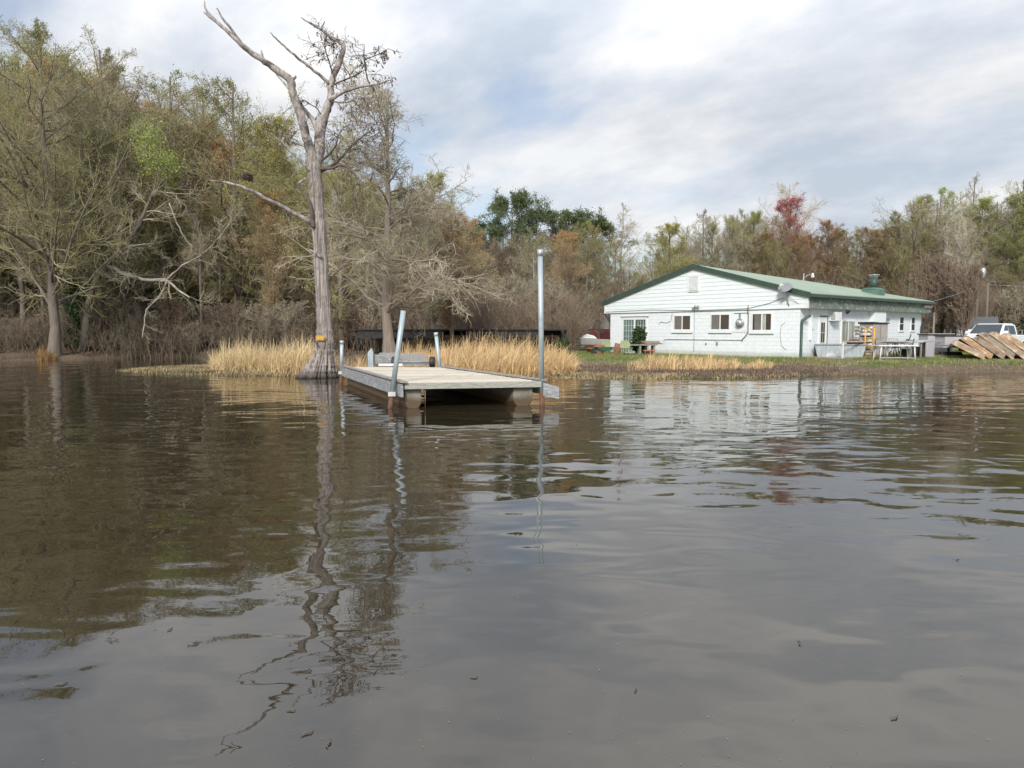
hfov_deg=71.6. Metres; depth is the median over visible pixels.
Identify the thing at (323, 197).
tree
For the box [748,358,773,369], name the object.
dry reeds
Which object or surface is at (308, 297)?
tree
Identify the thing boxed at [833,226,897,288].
tree
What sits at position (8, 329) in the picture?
bush
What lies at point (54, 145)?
tree
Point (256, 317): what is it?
bush
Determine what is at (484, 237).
tree
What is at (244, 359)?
dry reeds
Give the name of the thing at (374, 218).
tree
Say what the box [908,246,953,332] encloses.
bush
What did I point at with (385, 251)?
tree
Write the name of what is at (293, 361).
dry reeds
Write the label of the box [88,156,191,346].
tree
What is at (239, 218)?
tree
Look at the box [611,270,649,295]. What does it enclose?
tree
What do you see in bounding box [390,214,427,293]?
tree
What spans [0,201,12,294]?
tree
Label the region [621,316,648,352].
sliding door
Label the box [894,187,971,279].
tree
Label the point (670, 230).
tree
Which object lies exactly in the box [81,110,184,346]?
tree
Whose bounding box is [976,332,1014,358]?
wooden rowing boat
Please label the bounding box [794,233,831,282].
tree
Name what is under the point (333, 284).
tree
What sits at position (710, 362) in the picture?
dry reeds
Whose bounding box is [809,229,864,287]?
tree
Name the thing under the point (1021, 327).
evergreen shrub
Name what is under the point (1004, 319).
evergreen shrub
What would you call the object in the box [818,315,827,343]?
door
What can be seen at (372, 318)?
bush
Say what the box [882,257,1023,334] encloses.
undergrowth
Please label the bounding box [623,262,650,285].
tree
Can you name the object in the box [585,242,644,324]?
tree
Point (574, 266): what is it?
tree
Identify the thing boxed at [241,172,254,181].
bird nest
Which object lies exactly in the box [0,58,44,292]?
tree
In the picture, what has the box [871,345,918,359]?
garden table
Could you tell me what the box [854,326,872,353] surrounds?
stacked shelf
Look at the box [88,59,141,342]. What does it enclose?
tree
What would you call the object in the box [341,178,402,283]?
tree
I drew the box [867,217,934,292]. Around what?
tree
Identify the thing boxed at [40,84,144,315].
tree
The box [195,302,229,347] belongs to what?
bush
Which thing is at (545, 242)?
tree
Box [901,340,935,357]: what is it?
fish cleaning bench
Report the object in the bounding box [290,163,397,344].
tree
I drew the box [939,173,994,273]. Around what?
tree
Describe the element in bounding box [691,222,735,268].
tree
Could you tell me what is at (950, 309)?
bush
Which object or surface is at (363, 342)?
bush
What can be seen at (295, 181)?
tree
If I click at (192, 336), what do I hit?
bush
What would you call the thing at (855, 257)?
tree
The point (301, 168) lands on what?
tree
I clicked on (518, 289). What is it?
bush
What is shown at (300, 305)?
bush
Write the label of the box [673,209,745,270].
tree
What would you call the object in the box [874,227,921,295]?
tree
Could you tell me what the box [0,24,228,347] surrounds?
tree
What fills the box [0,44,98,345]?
tree
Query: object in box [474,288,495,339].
bush
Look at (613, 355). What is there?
lawn grass
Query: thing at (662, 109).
sky
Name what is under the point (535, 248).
tree
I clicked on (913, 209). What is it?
tree
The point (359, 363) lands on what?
dry reeds
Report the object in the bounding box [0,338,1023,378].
ground
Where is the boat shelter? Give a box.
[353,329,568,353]
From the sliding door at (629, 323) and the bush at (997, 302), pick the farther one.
the bush at (997, 302)
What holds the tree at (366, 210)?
on the ground at (872, 369)
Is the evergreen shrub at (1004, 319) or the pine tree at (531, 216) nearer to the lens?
the evergreen shrub at (1004, 319)
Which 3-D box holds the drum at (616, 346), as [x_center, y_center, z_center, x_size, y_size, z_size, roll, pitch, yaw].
[6.245,-2.094,41.960,0.458,0.600,0.458,11,4,-1]
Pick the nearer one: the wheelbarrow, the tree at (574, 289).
the wheelbarrow
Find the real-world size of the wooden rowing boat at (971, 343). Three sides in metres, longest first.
4.295 x 1.549 x 0.265 m
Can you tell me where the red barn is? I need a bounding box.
[574,328,609,344]
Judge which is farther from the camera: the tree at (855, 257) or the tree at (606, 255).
the tree at (855, 257)
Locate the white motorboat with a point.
(591, 341)
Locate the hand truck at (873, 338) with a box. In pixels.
[863,328,874,356]
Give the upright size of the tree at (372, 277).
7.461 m
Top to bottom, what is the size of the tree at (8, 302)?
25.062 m
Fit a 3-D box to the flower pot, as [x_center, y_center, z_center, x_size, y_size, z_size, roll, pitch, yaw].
[7.335,-1.659,37.981,0.638,0.300,0.648,0,4,0]
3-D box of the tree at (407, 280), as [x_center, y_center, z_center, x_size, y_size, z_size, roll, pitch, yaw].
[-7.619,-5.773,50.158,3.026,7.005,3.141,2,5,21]
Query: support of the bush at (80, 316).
on the ground at (872, 369)
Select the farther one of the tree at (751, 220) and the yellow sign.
the tree at (751, 220)
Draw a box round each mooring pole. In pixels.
[338,340,343,383]
[388,310,405,407]
[434,332,441,367]
[537,249,544,405]
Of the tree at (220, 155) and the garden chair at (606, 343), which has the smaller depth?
the garden chair at (606, 343)
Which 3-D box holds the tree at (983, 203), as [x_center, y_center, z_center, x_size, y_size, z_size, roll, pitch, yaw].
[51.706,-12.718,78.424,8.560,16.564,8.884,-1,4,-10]
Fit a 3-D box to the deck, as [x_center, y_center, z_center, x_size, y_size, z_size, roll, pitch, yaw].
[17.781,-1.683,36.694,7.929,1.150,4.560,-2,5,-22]
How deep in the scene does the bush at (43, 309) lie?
48.52 m
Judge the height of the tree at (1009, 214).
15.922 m
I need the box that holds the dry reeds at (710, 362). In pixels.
[627,351,748,370]
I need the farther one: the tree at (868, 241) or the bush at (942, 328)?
the tree at (868, 241)
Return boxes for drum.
[595,344,604,353]
[614,343,619,352]
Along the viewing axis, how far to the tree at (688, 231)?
86.06 m
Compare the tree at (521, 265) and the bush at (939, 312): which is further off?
the tree at (521, 265)
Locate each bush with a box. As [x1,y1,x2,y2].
[0,316,24,347]
[20,314,46,348]
[33,305,67,330]
[63,309,92,334]
[91,306,125,346]
[101,294,144,350]
[135,310,159,349]
[150,295,194,352]
[181,320,208,356]
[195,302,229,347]
[218,300,249,347]
[239,300,279,349]
[263,296,313,347]
[300,311,315,344]
[351,300,371,349]
[357,283,394,350]
[391,293,419,340]
[397,283,437,348]
[446,303,475,343]
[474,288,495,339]
[491,269,529,346]
[498,276,534,341]
[526,274,572,348]
[553,287,573,330]
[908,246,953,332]
[917,250,954,332]
[932,262,959,332]
[938,267,966,334]
[943,277,966,332]
[945,255,988,335]
[972,301,999,316]
[988,293,1009,313]
[996,284,1023,334]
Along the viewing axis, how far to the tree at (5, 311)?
51.52 m
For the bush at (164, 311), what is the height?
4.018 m
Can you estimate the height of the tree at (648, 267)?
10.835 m
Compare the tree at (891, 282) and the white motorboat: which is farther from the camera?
the tree at (891, 282)
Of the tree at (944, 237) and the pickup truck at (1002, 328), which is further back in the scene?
the tree at (944, 237)
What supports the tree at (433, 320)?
on the ground at (872, 369)
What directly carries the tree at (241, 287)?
on the ground at (872, 369)
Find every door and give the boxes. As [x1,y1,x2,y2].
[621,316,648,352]
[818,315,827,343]
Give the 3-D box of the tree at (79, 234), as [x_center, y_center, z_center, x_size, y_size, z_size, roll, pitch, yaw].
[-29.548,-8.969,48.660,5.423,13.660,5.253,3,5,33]
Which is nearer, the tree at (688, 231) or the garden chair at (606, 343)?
the garden chair at (606, 343)
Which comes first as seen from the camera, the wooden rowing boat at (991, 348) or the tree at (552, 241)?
the wooden rowing boat at (991, 348)
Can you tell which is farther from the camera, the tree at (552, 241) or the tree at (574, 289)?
the tree at (552, 241)
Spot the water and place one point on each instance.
(826, 571)
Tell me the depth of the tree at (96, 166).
51.07 m
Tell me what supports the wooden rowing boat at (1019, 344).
on the ground at (872, 369)
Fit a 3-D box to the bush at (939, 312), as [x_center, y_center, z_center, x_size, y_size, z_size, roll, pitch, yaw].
[36.002,-7.079,60.175,3.150,8.611,2.852,4,6,40]
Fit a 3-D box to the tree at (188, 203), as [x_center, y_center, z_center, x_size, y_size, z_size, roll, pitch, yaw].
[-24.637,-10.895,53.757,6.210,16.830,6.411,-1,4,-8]
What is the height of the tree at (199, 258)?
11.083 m
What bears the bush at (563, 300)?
on the ground at (872, 369)
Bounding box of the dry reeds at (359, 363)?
[334,350,375,372]
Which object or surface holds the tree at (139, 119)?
on the ground at (872, 369)
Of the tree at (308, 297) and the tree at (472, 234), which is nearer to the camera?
the tree at (308, 297)
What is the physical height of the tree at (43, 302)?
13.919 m
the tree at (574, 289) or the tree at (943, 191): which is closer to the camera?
the tree at (574, 289)
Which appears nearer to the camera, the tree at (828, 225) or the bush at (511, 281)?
the bush at (511, 281)
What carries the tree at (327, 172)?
on the ground at (872, 369)
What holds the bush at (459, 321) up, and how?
on the ground at (872, 369)
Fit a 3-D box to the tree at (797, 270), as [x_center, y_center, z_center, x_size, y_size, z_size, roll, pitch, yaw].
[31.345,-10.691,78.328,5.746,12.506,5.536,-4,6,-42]
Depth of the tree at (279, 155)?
48.43 m
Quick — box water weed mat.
[116,364,871,379]
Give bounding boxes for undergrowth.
[0,298,353,358]
[6,249,528,345]
[286,264,607,350]
[524,232,1020,332]
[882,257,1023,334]
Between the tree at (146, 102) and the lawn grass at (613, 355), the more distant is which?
the tree at (146, 102)
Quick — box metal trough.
[814,344,866,356]
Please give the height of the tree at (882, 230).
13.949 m
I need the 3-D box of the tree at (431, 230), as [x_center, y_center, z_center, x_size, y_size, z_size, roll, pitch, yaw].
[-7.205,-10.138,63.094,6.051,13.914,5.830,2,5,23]
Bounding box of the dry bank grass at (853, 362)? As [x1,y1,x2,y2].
[577,354,1023,373]
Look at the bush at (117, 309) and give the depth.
47.33 m
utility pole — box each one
[975,260,985,316]
[985,283,988,316]
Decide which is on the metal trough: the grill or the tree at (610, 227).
the grill
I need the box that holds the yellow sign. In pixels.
[316,336,324,339]
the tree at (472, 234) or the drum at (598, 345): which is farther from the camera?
the tree at (472, 234)
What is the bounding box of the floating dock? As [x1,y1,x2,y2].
[342,365,558,407]
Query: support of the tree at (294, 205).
on the ground at (872, 369)
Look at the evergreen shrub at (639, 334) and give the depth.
40.01 m
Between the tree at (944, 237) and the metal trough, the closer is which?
the metal trough
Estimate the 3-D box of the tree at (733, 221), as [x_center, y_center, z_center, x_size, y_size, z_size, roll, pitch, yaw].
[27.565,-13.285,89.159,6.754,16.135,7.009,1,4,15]
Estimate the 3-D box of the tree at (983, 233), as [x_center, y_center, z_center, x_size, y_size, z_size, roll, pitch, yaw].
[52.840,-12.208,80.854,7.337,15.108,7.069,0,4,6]
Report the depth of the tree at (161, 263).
49.74 m
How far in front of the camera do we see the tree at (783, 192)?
90.09 m
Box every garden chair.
[602,340,613,351]
[620,340,632,354]
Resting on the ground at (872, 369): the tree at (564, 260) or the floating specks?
the tree at (564, 260)
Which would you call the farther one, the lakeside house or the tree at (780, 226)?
the tree at (780, 226)
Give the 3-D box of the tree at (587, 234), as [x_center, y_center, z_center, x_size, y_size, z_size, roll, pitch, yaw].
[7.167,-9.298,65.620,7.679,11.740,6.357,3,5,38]
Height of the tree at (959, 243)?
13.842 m
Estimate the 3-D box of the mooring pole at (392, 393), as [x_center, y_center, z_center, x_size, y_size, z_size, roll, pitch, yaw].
[-2.598,-0.302,15.804,0.501,2.669,0.156,0,4,0]
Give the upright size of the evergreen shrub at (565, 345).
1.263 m
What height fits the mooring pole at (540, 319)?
4.450 m
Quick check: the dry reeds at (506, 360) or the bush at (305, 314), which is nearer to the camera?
the dry reeds at (506, 360)
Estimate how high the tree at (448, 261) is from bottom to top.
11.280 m
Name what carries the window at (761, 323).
in the lakeside house
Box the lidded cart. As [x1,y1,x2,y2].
[934,335,970,355]
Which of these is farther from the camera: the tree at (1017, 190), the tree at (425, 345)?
the tree at (1017, 190)
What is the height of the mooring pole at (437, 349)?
1.463 m
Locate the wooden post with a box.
[368,348,373,366]
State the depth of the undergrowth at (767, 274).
78.97 m
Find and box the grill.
[847,339,862,343]
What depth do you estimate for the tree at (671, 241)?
84.61 m
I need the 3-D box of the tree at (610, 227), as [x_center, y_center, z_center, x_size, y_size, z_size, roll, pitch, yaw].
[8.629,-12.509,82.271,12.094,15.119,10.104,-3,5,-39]
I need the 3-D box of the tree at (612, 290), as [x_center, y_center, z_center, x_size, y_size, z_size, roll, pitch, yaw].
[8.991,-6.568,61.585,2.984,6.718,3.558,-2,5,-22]
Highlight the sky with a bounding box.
[0,0,1023,329]
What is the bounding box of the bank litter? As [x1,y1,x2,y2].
[0,343,352,360]
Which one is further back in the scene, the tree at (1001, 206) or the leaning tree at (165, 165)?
the tree at (1001, 206)
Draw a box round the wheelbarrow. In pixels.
[591,347,619,353]
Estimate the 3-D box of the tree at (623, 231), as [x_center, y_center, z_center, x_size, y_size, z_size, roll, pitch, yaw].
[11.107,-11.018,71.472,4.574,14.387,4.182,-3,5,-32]
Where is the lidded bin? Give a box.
[917,333,954,353]
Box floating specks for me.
[23,495,1014,766]
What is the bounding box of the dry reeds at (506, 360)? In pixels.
[389,328,586,377]
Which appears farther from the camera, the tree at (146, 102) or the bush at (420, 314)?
the tree at (146, 102)
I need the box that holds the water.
[0,357,1023,767]
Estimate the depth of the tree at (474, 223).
58.14 m
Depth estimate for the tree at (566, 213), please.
82.04 m
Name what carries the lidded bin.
on the ground at (872, 369)
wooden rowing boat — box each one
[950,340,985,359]
[959,336,992,358]
[972,336,1005,358]
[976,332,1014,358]
[988,332,1023,358]
[1001,333,1023,350]
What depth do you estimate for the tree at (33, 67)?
52.06 m
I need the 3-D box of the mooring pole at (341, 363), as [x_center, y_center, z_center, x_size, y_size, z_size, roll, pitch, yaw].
[-5.569,-0.387,23.173,0.188,2.071,0.150,0,4,0]
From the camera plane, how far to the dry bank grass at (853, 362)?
30.75 m
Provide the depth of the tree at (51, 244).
42.14 m
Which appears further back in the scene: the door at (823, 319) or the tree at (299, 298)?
the tree at (299, 298)
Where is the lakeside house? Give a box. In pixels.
[601,264,935,358]
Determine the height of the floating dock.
0.752 m
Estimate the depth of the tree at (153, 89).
52.27 m
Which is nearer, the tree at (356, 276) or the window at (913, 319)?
the window at (913, 319)
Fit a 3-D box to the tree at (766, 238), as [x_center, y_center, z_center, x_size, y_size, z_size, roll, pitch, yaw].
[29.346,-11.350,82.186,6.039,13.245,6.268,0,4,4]
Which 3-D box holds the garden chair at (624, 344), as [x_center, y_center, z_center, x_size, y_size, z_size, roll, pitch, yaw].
[6.198,-1.950,38.352,0.597,0.803,0.540,3,5,31]
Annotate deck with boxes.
[808,340,939,358]
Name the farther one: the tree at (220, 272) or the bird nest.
the tree at (220, 272)
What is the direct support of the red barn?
on the ground at (872, 369)
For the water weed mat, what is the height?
0.315 m
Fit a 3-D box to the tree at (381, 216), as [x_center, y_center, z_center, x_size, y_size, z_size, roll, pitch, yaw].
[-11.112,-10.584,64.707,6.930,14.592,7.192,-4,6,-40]
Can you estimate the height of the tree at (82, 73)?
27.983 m
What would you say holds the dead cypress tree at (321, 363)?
on the ground at (872, 369)
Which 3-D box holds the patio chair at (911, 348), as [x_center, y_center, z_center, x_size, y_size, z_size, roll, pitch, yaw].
[18.829,-1.714,33.847,0.608,0.894,0.572,2,5,25]
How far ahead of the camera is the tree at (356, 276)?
51.26 m
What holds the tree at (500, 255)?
on the ground at (872, 369)
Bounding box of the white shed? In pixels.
[949,317,998,335]
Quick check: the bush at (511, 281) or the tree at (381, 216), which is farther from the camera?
the tree at (381, 216)
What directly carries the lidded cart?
on the ground at (872, 369)
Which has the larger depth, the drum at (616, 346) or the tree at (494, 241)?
the tree at (494, 241)
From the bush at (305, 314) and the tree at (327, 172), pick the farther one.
the tree at (327, 172)
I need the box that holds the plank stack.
[640,341,659,342]
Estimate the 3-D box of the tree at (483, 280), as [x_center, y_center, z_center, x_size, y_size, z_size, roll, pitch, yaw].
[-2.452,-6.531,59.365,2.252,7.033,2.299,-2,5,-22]
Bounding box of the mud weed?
[578,363,839,375]
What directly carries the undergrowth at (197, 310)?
on the ground at (872, 369)
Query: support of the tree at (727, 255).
on the ground at (872, 369)
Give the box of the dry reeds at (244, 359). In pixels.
[203,334,285,372]
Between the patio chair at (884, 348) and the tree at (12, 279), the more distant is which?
the tree at (12, 279)
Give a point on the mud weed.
(721, 371)
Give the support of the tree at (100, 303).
on the ground at (872, 369)
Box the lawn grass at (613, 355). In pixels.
[569,349,1023,366]
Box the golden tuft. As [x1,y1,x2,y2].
[33,347,56,360]
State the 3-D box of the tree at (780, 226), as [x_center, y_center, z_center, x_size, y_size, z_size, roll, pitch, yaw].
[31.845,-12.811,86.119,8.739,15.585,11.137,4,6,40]
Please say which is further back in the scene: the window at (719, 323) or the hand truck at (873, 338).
the window at (719, 323)
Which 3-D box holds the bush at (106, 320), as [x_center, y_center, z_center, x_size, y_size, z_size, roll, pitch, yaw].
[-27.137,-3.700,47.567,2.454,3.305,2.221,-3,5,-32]
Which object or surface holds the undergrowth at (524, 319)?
on the ground at (872, 369)
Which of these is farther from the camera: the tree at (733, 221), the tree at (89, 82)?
the tree at (733, 221)
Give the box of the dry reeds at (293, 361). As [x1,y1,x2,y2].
[251,332,356,373]
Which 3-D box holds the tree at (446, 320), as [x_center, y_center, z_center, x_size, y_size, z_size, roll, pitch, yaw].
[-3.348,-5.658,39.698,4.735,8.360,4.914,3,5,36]
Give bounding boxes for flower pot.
[643,350,654,355]
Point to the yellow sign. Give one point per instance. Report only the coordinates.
(319, 337)
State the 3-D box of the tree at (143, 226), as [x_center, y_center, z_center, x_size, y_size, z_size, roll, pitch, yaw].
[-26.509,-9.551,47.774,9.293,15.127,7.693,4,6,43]
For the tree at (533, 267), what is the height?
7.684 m
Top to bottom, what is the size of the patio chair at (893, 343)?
0.894 m
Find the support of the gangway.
on the floating dock
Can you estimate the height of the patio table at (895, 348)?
0.736 m
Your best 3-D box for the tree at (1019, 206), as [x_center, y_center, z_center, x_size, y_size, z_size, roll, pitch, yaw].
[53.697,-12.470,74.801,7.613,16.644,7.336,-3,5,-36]
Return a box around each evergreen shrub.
[63,278,93,349]
[555,337,574,353]
[629,325,647,353]
[992,311,1018,334]
[1010,303,1023,334]
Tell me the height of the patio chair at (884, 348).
0.894 m
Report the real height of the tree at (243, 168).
18.592 m
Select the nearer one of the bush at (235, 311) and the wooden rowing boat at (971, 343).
the wooden rowing boat at (971, 343)
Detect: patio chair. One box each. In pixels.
[875,339,892,355]
[888,338,904,355]
[899,339,914,357]
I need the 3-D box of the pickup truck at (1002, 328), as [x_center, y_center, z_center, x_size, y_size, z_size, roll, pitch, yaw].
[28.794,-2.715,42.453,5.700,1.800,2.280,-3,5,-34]
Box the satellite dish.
[778,282,798,305]
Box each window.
[671,315,692,332]
[708,314,731,332]
[749,313,773,333]
[840,320,855,343]
[898,316,904,331]
[910,317,915,331]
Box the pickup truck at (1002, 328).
[958,323,1023,351]
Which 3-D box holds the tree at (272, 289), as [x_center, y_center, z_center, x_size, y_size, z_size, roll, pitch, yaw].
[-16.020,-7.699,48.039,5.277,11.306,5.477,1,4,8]
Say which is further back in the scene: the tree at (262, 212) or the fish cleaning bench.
the tree at (262, 212)
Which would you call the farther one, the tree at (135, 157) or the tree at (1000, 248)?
the tree at (1000, 248)
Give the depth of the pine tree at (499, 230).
73.73 m
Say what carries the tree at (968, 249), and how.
on the ground at (872, 369)
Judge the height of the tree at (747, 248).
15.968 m
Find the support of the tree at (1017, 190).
on the ground at (872, 369)
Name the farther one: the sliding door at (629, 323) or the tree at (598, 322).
the tree at (598, 322)
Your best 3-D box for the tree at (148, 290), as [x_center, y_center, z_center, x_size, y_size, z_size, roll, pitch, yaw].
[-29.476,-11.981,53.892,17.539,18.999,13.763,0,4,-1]
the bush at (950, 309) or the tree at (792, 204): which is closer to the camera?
the bush at (950, 309)
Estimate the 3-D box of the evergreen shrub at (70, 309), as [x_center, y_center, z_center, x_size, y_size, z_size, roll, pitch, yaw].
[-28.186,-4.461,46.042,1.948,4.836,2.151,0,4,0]
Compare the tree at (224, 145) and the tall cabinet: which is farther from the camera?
the tree at (224, 145)
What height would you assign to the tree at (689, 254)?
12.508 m
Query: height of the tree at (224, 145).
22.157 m
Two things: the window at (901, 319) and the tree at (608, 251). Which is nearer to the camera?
the window at (901, 319)
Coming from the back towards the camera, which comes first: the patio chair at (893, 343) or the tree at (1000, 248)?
the tree at (1000, 248)
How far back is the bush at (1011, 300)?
64.11 m
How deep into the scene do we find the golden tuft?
42.48 m
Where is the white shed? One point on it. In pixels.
(984, 320)
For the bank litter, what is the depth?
45.72 m
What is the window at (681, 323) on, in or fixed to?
in the lakeside house
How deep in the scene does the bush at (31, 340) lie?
46.68 m
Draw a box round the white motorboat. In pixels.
[575,334,607,350]
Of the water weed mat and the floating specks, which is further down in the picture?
the floating specks
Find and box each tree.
[0,14,172,356]
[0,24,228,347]
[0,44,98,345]
[0,45,116,329]
[0,50,65,344]
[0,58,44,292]
[0,73,129,344]
[0,75,174,346]
[0,82,54,340]
[0,101,57,347]
[0,114,153,347]
[0,117,88,346]
[0,143,36,313]
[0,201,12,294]
[1,89,225,344]
[2,125,177,350]
[11,161,53,346]
[25,52,148,128]
[29,43,143,115]
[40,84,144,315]
[40,151,126,312]
[53,125,179,348]
[69,64,256,343]
[72,111,247,351]
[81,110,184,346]
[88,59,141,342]
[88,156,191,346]
[99,102,218,345]
[105,93,158,315]
[105,148,212,347]
[124,78,283,345]
[129,96,192,339]
[134,70,309,344]
[143,192,217,346]
[147,114,249,344]
[160,126,218,346]
[161,132,282,346]
[165,104,249,303]
[173,118,305,345]
[176,188,214,351]
[196,148,330,345]
[196,194,246,347]
[203,0,406,377]
[209,198,253,308]
[220,106,333,346]
[228,187,310,348]
[238,209,281,347]
[239,131,311,258]
[243,198,364,345]
[259,162,307,324]
[263,124,416,349]
[273,49,520,352]
[280,170,346,330]
[286,156,349,303]
[289,237,338,327]
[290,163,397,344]
[303,159,360,287]
[314,251,362,329]
[326,171,395,344]
[328,193,443,293]
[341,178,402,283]
[344,244,370,303]
[349,244,399,349]
[354,190,426,278]
[380,170,492,351]
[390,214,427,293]
[395,258,417,348]
[401,246,436,348]
[403,211,476,291]
[407,193,463,264]
[408,207,490,352]
[447,215,498,314]
[464,228,493,281]
[468,228,516,296]
[469,215,520,286]
[470,231,523,295]
[474,185,562,284]
[476,266,492,297]
[489,233,546,310]
[494,230,577,309]
[498,246,552,295]
[499,239,584,312]
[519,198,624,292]
[522,254,555,300]
[531,233,581,343]
[543,228,594,314]
[548,232,593,302]
[549,218,627,326]
[550,236,633,327]
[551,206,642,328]
[568,287,596,344]
[583,245,617,328]
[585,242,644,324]
[590,289,605,338]
[598,269,635,331]
[605,202,645,292]
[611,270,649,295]
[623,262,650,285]
[625,270,640,291]
[631,220,701,285]
[635,251,663,284]
[641,235,680,280]
[670,236,708,269]
[671,225,715,266]
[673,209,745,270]
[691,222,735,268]
[706,225,759,270]
[708,213,743,270]
[709,215,752,271]
[713,208,779,271]
[725,208,783,275]
[725,213,809,276]
[738,229,792,276]
[746,181,831,277]
[754,237,801,277]
[755,191,830,276]
[771,231,825,280]
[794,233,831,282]
[802,217,861,288]
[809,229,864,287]
[826,229,881,289]
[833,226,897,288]
[852,193,1000,297]
[853,226,889,291]
[863,211,940,298]
[865,224,916,295]
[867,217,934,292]
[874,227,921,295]
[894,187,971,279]
[900,196,982,295]
[915,214,966,330]
[932,218,1000,298]
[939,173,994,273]
[942,194,1016,295]
[942,196,1023,307]
[942,201,981,305]
[967,213,1008,265]
[974,217,1016,305]
[975,199,1023,293]
[977,179,1023,295]
[981,191,1023,334]
[986,203,1009,260]
[1001,208,1023,284]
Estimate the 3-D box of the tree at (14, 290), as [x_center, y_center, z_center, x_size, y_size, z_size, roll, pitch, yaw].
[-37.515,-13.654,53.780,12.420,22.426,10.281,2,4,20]
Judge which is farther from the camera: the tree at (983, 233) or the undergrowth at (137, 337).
the tree at (983, 233)
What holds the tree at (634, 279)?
on the ground at (872, 369)
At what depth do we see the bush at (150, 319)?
48.52 m
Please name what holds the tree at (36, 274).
on the ground at (872, 369)
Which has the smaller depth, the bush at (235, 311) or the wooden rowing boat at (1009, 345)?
the wooden rowing boat at (1009, 345)
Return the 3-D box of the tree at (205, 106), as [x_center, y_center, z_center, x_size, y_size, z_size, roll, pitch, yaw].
[-24.621,-13.434,56.677,13.562,21.677,11.227,-1,4,-16]
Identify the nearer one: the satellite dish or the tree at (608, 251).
the satellite dish
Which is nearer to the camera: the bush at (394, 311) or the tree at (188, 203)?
the bush at (394, 311)
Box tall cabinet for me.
[858,322,889,354]
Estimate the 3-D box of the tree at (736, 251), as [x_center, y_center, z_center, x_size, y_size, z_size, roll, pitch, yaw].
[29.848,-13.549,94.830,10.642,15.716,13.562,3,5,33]
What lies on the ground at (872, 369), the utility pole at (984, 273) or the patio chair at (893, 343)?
the utility pole at (984, 273)
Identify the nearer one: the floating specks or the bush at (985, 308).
the floating specks
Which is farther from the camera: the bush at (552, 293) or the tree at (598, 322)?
the tree at (598, 322)
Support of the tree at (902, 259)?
on the ground at (872, 369)
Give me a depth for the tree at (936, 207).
76.54 m
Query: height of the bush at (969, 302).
7.672 m
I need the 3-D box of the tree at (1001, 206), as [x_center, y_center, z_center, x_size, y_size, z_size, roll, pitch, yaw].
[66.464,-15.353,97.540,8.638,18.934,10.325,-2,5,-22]
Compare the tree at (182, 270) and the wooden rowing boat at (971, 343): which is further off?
the tree at (182, 270)
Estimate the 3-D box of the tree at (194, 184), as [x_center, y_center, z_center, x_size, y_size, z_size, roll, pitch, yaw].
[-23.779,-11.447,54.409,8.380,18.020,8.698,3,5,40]
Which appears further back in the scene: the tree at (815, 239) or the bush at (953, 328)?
the tree at (815, 239)
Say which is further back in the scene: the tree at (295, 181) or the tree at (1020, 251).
the tree at (1020, 251)
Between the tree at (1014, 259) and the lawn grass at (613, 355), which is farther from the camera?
the tree at (1014, 259)
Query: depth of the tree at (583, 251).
68.52 m
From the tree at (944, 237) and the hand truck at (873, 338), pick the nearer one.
the hand truck at (873, 338)
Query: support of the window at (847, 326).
in the lakeside house
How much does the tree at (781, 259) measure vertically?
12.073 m
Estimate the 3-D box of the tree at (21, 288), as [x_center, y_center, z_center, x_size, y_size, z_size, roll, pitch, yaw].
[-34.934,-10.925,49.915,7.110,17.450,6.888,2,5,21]
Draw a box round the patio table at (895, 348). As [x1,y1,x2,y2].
[881,342,907,357]
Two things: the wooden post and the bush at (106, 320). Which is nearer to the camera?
the wooden post
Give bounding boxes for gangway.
[374,353,434,366]
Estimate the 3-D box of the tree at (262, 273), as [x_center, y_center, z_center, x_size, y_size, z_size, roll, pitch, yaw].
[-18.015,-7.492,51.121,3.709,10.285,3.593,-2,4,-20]
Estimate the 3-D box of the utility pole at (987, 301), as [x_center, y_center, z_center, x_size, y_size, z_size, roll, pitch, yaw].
[41.260,-5.820,61.739,0.228,5.911,0.240,0,4,0]
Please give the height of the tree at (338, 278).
14.607 m

